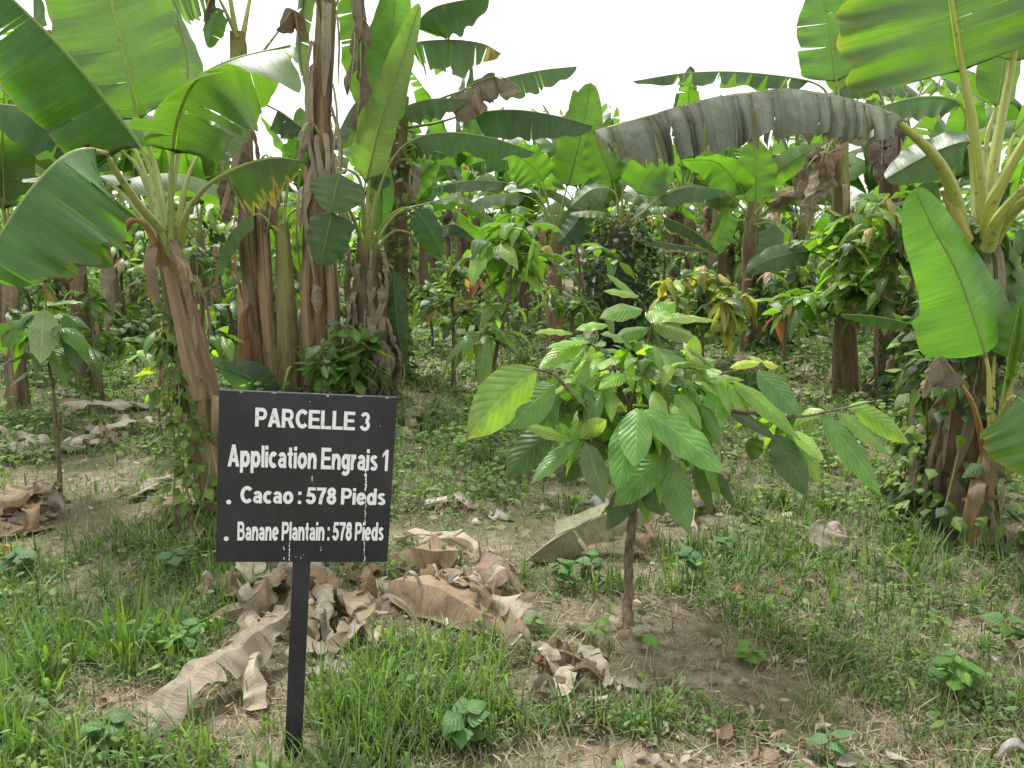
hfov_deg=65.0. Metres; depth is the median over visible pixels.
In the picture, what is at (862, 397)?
dead leaf
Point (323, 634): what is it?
dead leaf
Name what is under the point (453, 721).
seedling
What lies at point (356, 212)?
cacao tree
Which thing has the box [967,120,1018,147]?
banana plant
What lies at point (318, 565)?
dead leaf
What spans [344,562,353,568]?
dead leaf
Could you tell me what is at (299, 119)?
banana plant
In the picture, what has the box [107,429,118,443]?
dead leaf
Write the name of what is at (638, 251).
climbing vine
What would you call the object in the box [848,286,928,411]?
climbing vine
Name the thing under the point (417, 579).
dead leaf
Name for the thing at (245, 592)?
dead leaf
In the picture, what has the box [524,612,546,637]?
seedling
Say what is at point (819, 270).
cacao tree
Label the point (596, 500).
dead leaf
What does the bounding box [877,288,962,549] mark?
climbing vine
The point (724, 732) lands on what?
leaf litter
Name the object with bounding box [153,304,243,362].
cacao tree
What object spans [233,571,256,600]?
dead leaf
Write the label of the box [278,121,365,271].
banana plant
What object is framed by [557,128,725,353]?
banana plant
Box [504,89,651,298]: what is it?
banana plant
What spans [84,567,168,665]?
grass clump
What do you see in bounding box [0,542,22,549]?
dead leaf
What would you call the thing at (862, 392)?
dead leaf
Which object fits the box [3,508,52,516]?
dead leaf
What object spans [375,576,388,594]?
dead leaf
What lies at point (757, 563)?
back grass
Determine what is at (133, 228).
cacao tree
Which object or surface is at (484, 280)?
cacao tree
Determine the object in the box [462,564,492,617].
dead leaf
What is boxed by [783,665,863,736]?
grass clump
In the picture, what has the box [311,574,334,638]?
dead leaf
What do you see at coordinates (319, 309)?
banana plant
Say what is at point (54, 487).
dead leaf
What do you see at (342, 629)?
dead leaf
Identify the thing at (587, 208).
banana plant
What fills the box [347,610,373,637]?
dead leaf
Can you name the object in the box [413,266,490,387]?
cacao tree
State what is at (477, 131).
banana plant
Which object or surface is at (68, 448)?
dead leaf
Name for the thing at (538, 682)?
dead leaf
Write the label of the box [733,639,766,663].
seedling
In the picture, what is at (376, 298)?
banana plant
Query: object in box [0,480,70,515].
dead leaf
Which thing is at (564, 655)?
dead leaf
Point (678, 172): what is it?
banana plant
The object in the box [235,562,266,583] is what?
dead leaf
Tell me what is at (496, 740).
clover
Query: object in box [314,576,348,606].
dead leaf
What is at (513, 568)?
dead leaf
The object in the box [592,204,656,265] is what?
cacao tree
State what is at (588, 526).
dead leaf
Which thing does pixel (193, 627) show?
seedling
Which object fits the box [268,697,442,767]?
grass clump
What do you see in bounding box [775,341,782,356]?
dead leaf
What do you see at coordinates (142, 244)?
cacao tree
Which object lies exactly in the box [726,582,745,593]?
dead leaf
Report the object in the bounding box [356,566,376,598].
dead leaf
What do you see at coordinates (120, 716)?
seedling
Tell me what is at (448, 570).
dead leaf
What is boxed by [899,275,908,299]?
cacao tree
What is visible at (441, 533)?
dead leaf
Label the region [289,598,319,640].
dead leaf
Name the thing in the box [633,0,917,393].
banana plant
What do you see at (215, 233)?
cacao tree
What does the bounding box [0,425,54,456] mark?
dead leaf
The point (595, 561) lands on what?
seedling
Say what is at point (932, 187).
banana plant
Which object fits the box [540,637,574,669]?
dead leaf
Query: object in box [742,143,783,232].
banana plant
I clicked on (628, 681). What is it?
dead leaf
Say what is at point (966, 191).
banana plant
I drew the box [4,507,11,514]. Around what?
dead leaf
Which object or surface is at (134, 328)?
undergrowth
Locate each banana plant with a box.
[0,0,237,393]
[0,0,301,515]
[0,90,134,408]
[0,177,38,222]
[35,164,45,176]
[96,108,217,307]
[99,111,161,314]
[111,170,174,241]
[117,108,235,216]
[127,106,301,310]
[171,0,308,381]
[212,139,312,391]
[216,158,233,274]
[261,107,360,282]
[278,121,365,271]
[295,0,370,392]
[305,0,534,396]
[334,0,592,381]
[346,123,410,216]
[365,121,509,304]
[407,68,531,330]
[407,106,564,303]
[432,83,610,346]
[434,180,506,260]
[469,143,560,323]
[475,138,555,271]
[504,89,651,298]
[506,103,652,293]
[508,107,704,322]
[533,140,563,283]
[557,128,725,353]
[595,0,1023,535]
[626,134,792,285]
[631,142,747,276]
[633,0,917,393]
[634,94,777,281]
[647,141,822,352]
[652,165,704,255]
[663,66,712,281]
[740,138,864,279]
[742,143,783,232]
[744,118,872,327]
[788,135,862,240]
[799,87,957,336]
[814,201,831,259]
[826,96,1023,217]
[829,78,986,377]
[840,187,1023,555]
[856,118,914,283]
[884,181,939,393]
[914,138,1020,213]
[940,70,1023,367]
[960,142,1022,229]
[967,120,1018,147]
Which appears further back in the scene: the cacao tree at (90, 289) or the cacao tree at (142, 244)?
the cacao tree at (90, 289)
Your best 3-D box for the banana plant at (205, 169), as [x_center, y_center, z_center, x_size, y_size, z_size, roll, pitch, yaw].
[-4.217,-2.256,11.159,3.207,3.626,2.100,-5,12,-25]
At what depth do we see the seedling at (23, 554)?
3.69 m
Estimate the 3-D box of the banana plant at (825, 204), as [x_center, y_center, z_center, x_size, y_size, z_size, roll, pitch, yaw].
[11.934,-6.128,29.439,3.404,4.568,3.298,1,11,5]
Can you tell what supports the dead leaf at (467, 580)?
on the ground at (780, 684)
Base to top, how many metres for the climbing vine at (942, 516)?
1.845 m
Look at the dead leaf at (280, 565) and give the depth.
3.63 m
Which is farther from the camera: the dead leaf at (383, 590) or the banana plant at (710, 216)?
the banana plant at (710, 216)
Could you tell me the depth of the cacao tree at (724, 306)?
8.55 m
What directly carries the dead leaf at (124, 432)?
on the ground at (780, 684)
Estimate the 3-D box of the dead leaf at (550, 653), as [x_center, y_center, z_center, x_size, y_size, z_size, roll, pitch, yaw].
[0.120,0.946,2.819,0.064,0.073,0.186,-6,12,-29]
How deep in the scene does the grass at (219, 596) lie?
3.72 m
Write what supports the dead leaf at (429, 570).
on the ground at (780, 684)
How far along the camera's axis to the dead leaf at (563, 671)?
2.69 m
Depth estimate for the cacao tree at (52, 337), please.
4.63 m
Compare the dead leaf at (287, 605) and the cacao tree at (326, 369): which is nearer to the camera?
the dead leaf at (287, 605)
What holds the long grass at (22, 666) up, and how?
on the ground at (780, 684)
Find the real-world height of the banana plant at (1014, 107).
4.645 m
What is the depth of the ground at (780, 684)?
3.27 m
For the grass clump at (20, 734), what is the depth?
2.43 m
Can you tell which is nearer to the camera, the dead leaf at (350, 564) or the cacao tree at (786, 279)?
the dead leaf at (350, 564)
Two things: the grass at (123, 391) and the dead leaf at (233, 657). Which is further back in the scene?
the grass at (123, 391)
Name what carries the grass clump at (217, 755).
on the ground at (780, 684)
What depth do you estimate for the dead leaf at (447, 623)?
3.12 m
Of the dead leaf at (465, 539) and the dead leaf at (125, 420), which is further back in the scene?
the dead leaf at (125, 420)
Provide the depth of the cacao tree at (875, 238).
7.05 m
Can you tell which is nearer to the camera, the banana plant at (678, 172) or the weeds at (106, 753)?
the weeds at (106, 753)
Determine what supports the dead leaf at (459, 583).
on the ground at (780, 684)
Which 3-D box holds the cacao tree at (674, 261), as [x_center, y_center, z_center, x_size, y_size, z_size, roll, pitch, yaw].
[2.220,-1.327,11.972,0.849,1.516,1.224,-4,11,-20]
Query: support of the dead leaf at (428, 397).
on the ground at (780, 684)
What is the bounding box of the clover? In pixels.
[0,406,1023,767]
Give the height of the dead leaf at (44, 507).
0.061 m
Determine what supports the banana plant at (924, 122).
on the ground at (780, 684)
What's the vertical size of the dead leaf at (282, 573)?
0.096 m
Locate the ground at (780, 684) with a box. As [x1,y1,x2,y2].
[0,254,1023,767]
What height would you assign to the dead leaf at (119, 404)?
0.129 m
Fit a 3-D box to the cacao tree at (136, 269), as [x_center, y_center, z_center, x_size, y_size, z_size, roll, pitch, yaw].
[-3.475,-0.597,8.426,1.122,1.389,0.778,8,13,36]
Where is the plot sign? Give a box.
[216,389,396,759]
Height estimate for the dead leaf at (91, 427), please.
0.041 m
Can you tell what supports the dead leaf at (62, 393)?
on the ground at (780, 684)
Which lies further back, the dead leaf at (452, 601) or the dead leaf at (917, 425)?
the dead leaf at (917, 425)
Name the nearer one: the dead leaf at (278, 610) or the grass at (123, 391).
the dead leaf at (278, 610)
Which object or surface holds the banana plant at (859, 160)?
on the ground at (780, 684)
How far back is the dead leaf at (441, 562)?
3.65 m
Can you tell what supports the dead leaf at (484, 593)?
on the ground at (780, 684)
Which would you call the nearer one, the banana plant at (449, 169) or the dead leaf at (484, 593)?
the dead leaf at (484, 593)
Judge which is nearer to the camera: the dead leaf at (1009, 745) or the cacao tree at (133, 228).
the dead leaf at (1009, 745)
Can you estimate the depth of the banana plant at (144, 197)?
21.32 m
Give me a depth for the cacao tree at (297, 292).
10.77 m
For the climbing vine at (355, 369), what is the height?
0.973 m
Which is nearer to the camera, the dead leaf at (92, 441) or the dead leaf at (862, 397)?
the dead leaf at (92, 441)
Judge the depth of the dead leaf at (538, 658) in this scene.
2.83 m
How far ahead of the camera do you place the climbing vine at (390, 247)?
8.26 m
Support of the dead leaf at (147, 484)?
on the ground at (780, 684)
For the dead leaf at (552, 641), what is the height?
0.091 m
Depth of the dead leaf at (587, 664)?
2.73 m
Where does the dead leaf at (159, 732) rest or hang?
on the ground at (780, 684)
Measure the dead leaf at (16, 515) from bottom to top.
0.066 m
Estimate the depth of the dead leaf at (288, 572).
3.36 m
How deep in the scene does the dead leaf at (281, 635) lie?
2.99 m
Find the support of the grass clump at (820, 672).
on the ground at (780, 684)
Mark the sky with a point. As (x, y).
(612, 45)
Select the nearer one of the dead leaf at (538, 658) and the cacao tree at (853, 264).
the dead leaf at (538, 658)
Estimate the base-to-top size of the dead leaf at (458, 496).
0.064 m
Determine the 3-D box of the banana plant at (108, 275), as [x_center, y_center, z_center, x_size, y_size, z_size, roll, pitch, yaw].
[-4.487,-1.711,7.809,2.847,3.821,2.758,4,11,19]
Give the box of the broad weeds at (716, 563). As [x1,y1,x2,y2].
[0,317,1011,746]
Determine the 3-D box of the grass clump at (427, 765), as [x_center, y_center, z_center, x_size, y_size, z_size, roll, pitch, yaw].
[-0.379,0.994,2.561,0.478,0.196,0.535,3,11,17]
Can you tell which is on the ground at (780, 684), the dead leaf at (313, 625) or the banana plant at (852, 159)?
the banana plant at (852, 159)
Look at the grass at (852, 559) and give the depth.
3.21 m
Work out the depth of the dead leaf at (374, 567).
3.61 m
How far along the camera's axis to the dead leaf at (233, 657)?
2.70 m
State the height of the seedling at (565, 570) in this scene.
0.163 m
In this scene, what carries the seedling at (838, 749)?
on the ground at (780, 684)
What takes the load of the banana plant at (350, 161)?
on the ground at (780, 684)
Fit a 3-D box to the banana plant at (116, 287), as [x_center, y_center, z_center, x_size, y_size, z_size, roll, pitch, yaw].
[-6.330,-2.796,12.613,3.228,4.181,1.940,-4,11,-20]
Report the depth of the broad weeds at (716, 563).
3.21 m
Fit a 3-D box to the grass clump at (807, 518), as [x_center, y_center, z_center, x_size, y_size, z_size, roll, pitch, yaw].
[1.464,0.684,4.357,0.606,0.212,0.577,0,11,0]
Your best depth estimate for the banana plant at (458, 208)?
26.29 m
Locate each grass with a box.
[0,293,1023,510]
[0,317,1023,767]
[0,317,1023,767]
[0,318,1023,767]
[0,495,354,630]
[0,585,535,767]
[278,651,701,767]
[554,475,1023,617]
[570,615,998,767]
[693,570,1023,767]
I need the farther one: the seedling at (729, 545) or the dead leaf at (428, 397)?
the dead leaf at (428, 397)
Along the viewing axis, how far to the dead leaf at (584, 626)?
3.10 m
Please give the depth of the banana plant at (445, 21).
8.20 m
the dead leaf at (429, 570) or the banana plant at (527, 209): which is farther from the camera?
the banana plant at (527, 209)
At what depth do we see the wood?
36.74 m
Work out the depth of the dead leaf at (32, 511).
4.30 m
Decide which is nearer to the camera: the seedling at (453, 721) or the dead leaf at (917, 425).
the seedling at (453, 721)
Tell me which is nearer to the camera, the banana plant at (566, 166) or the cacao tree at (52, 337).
the cacao tree at (52, 337)
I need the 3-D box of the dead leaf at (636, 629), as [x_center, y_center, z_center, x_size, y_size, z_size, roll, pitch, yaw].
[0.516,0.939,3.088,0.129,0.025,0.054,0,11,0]
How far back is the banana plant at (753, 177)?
10.72 m
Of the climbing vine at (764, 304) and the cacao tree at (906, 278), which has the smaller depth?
the cacao tree at (906, 278)
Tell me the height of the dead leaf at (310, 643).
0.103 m
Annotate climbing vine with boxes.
[149,303,217,538]
[293,320,411,396]
[364,126,422,384]
[577,191,667,358]
[742,273,797,355]
[770,266,821,338]
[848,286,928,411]
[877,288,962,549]
[879,214,1023,560]
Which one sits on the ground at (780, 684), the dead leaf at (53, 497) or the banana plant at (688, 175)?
the banana plant at (688, 175)
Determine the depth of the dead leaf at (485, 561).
3.45 m
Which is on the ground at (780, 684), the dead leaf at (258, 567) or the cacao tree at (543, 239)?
the cacao tree at (543, 239)
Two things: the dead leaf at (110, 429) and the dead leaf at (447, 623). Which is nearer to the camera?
the dead leaf at (447, 623)
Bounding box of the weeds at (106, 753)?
[0,329,1023,767]
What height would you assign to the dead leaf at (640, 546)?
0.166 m
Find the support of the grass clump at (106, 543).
on the ground at (780, 684)
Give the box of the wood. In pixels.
[0,188,1020,274]
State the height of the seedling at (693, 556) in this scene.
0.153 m
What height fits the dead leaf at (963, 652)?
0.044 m
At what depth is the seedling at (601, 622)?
3.00 m
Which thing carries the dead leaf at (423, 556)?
on the ground at (780, 684)
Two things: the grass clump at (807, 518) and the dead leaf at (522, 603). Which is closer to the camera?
the dead leaf at (522, 603)
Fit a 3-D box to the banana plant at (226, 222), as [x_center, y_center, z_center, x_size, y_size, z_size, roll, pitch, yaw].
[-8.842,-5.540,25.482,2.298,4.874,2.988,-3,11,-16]
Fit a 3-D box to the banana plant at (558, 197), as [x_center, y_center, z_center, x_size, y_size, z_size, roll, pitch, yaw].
[1.535,-2.474,12.577,3.207,3.626,2.100,0,11,-2]
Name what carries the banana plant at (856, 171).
on the ground at (780, 684)
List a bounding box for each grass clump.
[0,611,79,699]
[0,684,59,754]
[55,500,148,567]
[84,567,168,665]
[183,713,283,767]
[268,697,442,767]
[305,652,411,695]
[321,666,476,767]
[720,485,836,544]
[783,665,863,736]
[803,647,864,691]
[858,509,1016,618]
[919,524,1023,603]
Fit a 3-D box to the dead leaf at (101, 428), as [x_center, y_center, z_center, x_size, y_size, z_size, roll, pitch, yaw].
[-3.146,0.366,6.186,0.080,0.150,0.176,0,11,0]
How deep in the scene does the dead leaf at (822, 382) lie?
8.38 m
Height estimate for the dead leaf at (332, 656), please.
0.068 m
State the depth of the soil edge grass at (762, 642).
2.77 m
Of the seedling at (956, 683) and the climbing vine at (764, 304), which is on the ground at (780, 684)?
the seedling at (956, 683)
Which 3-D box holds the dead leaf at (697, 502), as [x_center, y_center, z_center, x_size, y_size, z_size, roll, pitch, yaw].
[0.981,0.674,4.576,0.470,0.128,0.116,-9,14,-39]
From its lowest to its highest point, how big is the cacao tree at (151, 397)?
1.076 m
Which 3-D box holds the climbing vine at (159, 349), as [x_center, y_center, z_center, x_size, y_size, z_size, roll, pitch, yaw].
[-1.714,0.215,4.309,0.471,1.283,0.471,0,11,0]
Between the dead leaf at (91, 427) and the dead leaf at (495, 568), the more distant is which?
the dead leaf at (91, 427)
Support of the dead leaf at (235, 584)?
on the ground at (780, 684)
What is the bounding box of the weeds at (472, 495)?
[0,295,1023,528]
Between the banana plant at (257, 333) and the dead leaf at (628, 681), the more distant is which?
the banana plant at (257, 333)
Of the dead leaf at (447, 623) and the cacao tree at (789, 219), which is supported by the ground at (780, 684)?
the cacao tree at (789, 219)
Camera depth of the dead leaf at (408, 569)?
3.65 m
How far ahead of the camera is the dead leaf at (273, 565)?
3.67 m
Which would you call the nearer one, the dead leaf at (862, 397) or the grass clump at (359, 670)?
the grass clump at (359, 670)
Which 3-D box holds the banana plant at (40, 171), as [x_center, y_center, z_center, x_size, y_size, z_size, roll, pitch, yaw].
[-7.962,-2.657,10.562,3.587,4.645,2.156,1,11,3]
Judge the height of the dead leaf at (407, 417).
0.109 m
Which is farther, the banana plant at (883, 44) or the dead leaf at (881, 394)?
the dead leaf at (881, 394)
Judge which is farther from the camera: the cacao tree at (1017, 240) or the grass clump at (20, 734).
the cacao tree at (1017, 240)
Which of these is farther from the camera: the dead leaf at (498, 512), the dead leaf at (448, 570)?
the dead leaf at (498, 512)
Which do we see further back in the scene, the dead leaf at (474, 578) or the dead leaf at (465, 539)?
the dead leaf at (465, 539)
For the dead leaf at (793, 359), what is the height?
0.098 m
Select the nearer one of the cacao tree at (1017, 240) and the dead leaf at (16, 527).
the dead leaf at (16, 527)
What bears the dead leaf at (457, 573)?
on the ground at (780, 684)
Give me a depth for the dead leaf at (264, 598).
3.25 m
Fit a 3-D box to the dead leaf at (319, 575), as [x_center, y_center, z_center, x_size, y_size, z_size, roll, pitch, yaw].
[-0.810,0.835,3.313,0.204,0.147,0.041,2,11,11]
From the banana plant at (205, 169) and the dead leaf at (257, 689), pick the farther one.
the banana plant at (205, 169)
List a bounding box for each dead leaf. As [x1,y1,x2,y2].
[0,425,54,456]
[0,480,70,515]
[0,518,54,536]
[0,521,11,527]
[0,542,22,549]
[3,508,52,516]
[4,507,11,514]
[6,506,57,523]
[9,504,48,515]
[10,481,53,512]
[11,494,44,511]
[21,498,42,535]
[26,484,65,508]
[34,399,148,412]
[41,482,61,489]
[50,390,73,395]
[60,435,75,451]
[63,414,158,447]
[84,423,94,431]
[86,439,100,446]
[99,421,110,438]
[101,427,119,441]
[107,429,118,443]
[120,427,128,439]
[128,475,179,498]
[129,610,289,737]
[142,722,161,738]
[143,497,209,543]
[147,409,176,415]
[195,565,242,595]
[202,570,212,603]
[209,594,271,622]
[223,569,280,642]
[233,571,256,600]
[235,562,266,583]
[235,562,277,570]
[237,583,253,617]
[239,614,268,710]
[250,566,289,589]
[259,599,289,635]
[262,616,284,638]
[274,635,327,663]
[276,562,288,570]
[284,562,335,576]
[284,567,315,594]
[284,590,317,628]
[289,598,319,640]
[305,653,353,674]
[306,623,319,652]
[310,568,328,584]
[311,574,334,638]
[312,620,384,654]
[313,588,381,648]
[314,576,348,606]
[315,608,330,640]
[339,616,352,623]
[341,563,385,579]
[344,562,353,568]
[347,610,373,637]
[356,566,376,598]
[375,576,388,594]
[376,594,421,625]
[378,586,388,594]
[388,575,505,635]
[389,533,457,574]
[394,528,477,555]
[395,406,424,439]
[400,570,422,595]
[404,547,454,574]
[416,356,431,369]
[419,563,440,580]
[421,369,437,377]
[421,393,436,408]
[424,492,478,507]
[425,532,466,548]
[438,547,446,567]
[439,567,489,583]
[440,611,449,625]
[443,565,463,582]
[446,575,482,585]
[454,577,467,586]
[456,357,500,374]
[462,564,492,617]
[462,565,481,587]
[462,588,541,628]
[468,582,499,615]
[474,551,507,594]
[482,560,519,594]
[483,507,509,519]
[495,617,531,647]
[509,564,521,573]
[526,503,656,562]
[528,673,554,699]
[528,675,581,688]
[531,641,561,673]
[534,642,572,664]
[539,648,582,665]
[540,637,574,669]
[543,636,561,672]
[548,663,576,697]
[561,619,593,631]
[570,658,604,681]
[576,645,610,686]
[580,495,608,505]
[583,330,598,357]
[615,675,647,690]
[629,624,661,632]
[634,521,656,559]
[654,496,715,519]
[691,490,697,538]
[713,354,747,366]
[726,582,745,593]
[772,580,789,594]
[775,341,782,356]
[788,354,806,367]
[788,374,818,383]
[792,385,823,401]
[801,336,831,347]
[808,521,847,553]
[818,374,824,384]
[849,378,874,397]
[853,393,871,401]
[871,388,892,400]
[899,424,918,491]
[942,647,976,662]
[997,737,1023,757]
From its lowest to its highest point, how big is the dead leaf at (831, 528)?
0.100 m
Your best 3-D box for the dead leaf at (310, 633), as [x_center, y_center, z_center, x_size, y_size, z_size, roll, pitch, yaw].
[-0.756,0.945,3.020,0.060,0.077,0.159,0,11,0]
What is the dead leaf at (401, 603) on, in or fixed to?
on the ground at (780, 684)
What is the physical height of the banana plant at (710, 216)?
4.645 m
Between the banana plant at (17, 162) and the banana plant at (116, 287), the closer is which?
the banana plant at (17, 162)
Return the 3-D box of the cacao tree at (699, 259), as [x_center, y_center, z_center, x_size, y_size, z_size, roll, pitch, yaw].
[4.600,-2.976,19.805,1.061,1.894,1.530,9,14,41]
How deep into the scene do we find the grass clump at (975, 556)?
3.71 m
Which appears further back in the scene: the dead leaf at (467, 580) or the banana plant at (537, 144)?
the banana plant at (537, 144)
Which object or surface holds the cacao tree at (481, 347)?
on the ground at (780, 684)
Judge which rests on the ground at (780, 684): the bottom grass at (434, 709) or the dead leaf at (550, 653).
the bottom grass at (434, 709)
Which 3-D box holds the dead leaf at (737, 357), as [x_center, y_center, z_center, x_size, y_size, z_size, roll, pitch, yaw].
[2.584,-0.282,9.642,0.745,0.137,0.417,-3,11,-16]
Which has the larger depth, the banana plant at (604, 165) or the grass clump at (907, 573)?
the banana plant at (604, 165)
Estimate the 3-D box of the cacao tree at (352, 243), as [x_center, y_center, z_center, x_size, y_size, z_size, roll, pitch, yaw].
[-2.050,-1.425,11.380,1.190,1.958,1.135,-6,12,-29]
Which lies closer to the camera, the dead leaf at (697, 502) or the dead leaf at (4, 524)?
the dead leaf at (4, 524)
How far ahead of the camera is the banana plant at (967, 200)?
15.95 m
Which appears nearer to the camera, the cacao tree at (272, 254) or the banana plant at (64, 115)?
the banana plant at (64, 115)
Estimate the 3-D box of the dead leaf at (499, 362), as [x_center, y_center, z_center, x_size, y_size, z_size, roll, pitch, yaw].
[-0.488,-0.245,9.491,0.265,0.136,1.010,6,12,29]
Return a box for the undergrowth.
[0,210,1019,366]
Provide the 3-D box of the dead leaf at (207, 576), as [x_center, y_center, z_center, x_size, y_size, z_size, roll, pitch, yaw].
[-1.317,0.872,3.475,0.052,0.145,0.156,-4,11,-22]
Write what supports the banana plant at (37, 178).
on the ground at (780, 684)
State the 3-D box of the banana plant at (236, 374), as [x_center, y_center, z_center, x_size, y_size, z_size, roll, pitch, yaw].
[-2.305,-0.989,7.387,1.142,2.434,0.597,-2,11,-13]
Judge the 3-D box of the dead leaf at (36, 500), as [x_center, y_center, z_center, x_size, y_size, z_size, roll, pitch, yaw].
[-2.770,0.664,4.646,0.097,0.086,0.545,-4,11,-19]
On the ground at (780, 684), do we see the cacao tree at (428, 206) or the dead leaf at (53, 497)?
the cacao tree at (428, 206)
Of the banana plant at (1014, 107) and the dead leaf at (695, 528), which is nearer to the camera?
the dead leaf at (695, 528)
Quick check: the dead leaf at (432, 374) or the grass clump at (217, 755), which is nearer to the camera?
the grass clump at (217, 755)
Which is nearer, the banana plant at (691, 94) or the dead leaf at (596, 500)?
the dead leaf at (596, 500)
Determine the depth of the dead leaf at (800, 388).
7.62 m
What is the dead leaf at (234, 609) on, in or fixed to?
on the ground at (780, 684)
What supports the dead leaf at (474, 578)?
on the ground at (780, 684)
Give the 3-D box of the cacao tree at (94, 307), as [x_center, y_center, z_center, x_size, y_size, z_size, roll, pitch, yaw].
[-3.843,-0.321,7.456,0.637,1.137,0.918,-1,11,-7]
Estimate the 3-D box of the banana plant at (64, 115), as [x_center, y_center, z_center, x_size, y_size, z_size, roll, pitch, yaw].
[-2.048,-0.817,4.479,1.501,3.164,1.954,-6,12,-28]
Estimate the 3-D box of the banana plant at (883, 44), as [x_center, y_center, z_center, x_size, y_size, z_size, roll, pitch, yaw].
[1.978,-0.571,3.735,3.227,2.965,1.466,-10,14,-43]
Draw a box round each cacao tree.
[0,299,112,493]
[19,277,65,311]
[31,279,93,300]
[33,267,100,309]
[62,288,138,400]
[102,201,159,320]
[111,228,203,354]
[120,264,233,339]
[124,314,174,456]
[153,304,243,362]
[174,197,237,311]
[183,243,273,341]
[218,218,294,278]
[271,237,302,311]
[292,341,372,392]
[314,318,393,394]
[337,214,411,288]
[339,208,375,303]
[407,204,454,271]
[407,280,457,349]
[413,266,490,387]
[439,240,508,322]
[442,219,578,447]
[465,274,909,628]
[497,212,576,325]
[523,242,634,339]
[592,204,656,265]
[636,249,700,337]
[649,265,757,358]
[681,224,711,269]
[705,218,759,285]
[752,191,912,398]
[752,235,831,371]
[757,205,816,288]
[815,244,834,322]
[834,194,914,406]
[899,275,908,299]
[996,212,1023,375]
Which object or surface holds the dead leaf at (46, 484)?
on the dead leaf at (25, 508)
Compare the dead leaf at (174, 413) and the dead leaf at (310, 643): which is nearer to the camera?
the dead leaf at (310, 643)
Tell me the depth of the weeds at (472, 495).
6.50 m
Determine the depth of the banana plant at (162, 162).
17.41 m
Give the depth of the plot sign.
2.29 m
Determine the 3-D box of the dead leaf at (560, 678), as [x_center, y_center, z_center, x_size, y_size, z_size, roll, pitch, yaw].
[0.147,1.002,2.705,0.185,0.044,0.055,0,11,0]
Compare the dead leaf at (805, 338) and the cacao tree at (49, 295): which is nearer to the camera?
the cacao tree at (49, 295)
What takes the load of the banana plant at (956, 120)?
on the ground at (780, 684)
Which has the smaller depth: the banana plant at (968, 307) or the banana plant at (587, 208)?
the banana plant at (968, 307)
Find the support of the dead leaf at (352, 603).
on the ground at (780, 684)
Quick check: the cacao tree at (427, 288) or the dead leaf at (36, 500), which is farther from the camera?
the cacao tree at (427, 288)
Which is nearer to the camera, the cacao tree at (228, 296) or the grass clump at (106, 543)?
the grass clump at (106, 543)
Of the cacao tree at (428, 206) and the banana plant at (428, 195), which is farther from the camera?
the cacao tree at (428, 206)
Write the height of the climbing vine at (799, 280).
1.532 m
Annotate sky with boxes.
[0,0,1023,229]
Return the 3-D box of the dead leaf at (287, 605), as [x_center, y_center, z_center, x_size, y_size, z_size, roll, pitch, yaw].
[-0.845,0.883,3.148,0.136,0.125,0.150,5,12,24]
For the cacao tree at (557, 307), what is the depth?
8.91 m
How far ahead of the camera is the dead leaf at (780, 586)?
3.55 m
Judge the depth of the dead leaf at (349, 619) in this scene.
3.09 m
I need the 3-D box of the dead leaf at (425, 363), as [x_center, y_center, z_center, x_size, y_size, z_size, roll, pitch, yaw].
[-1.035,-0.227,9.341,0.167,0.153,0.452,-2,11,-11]
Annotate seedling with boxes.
[0,546,36,581]
[75,708,135,750]
[155,546,190,583]
[163,617,207,656]
[442,696,489,749]
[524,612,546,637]
[546,558,575,589]
[576,549,604,574]
[578,617,611,641]
[633,633,659,650]
[676,545,701,569]
[711,535,740,563]
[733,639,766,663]
[800,729,857,763]
[929,650,987,700]
[980,612,1023,649]
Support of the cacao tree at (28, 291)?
on the ground at (780, 684)
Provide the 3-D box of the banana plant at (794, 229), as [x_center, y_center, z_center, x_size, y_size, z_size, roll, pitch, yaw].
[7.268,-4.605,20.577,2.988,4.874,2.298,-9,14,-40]
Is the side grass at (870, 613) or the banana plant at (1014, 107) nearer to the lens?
the side grass at (870, 613)
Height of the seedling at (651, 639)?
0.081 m
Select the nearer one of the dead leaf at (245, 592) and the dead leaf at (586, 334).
the dead leaf at (245, 592)
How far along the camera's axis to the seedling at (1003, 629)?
3.08 m
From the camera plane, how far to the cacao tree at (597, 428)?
3.00 m
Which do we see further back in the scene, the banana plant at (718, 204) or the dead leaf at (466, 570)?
the banana plant at (718, 204)
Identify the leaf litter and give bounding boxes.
[0,320,1023,767]
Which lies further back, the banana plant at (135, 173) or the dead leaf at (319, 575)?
the banana plant at (135, 173)
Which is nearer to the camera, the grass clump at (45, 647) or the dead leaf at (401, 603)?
the grass clump at (45, 647)
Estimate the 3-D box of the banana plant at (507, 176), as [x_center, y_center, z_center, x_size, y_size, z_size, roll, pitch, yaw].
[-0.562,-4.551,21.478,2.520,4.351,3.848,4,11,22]
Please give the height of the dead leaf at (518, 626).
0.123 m
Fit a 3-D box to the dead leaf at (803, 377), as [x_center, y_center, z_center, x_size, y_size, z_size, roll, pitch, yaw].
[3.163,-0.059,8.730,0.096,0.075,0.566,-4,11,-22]
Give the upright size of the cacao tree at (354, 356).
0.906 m
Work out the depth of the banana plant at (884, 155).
7.89 m
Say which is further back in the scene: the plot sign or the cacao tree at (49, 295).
the cacao tree at (49, 295)
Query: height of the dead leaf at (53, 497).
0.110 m

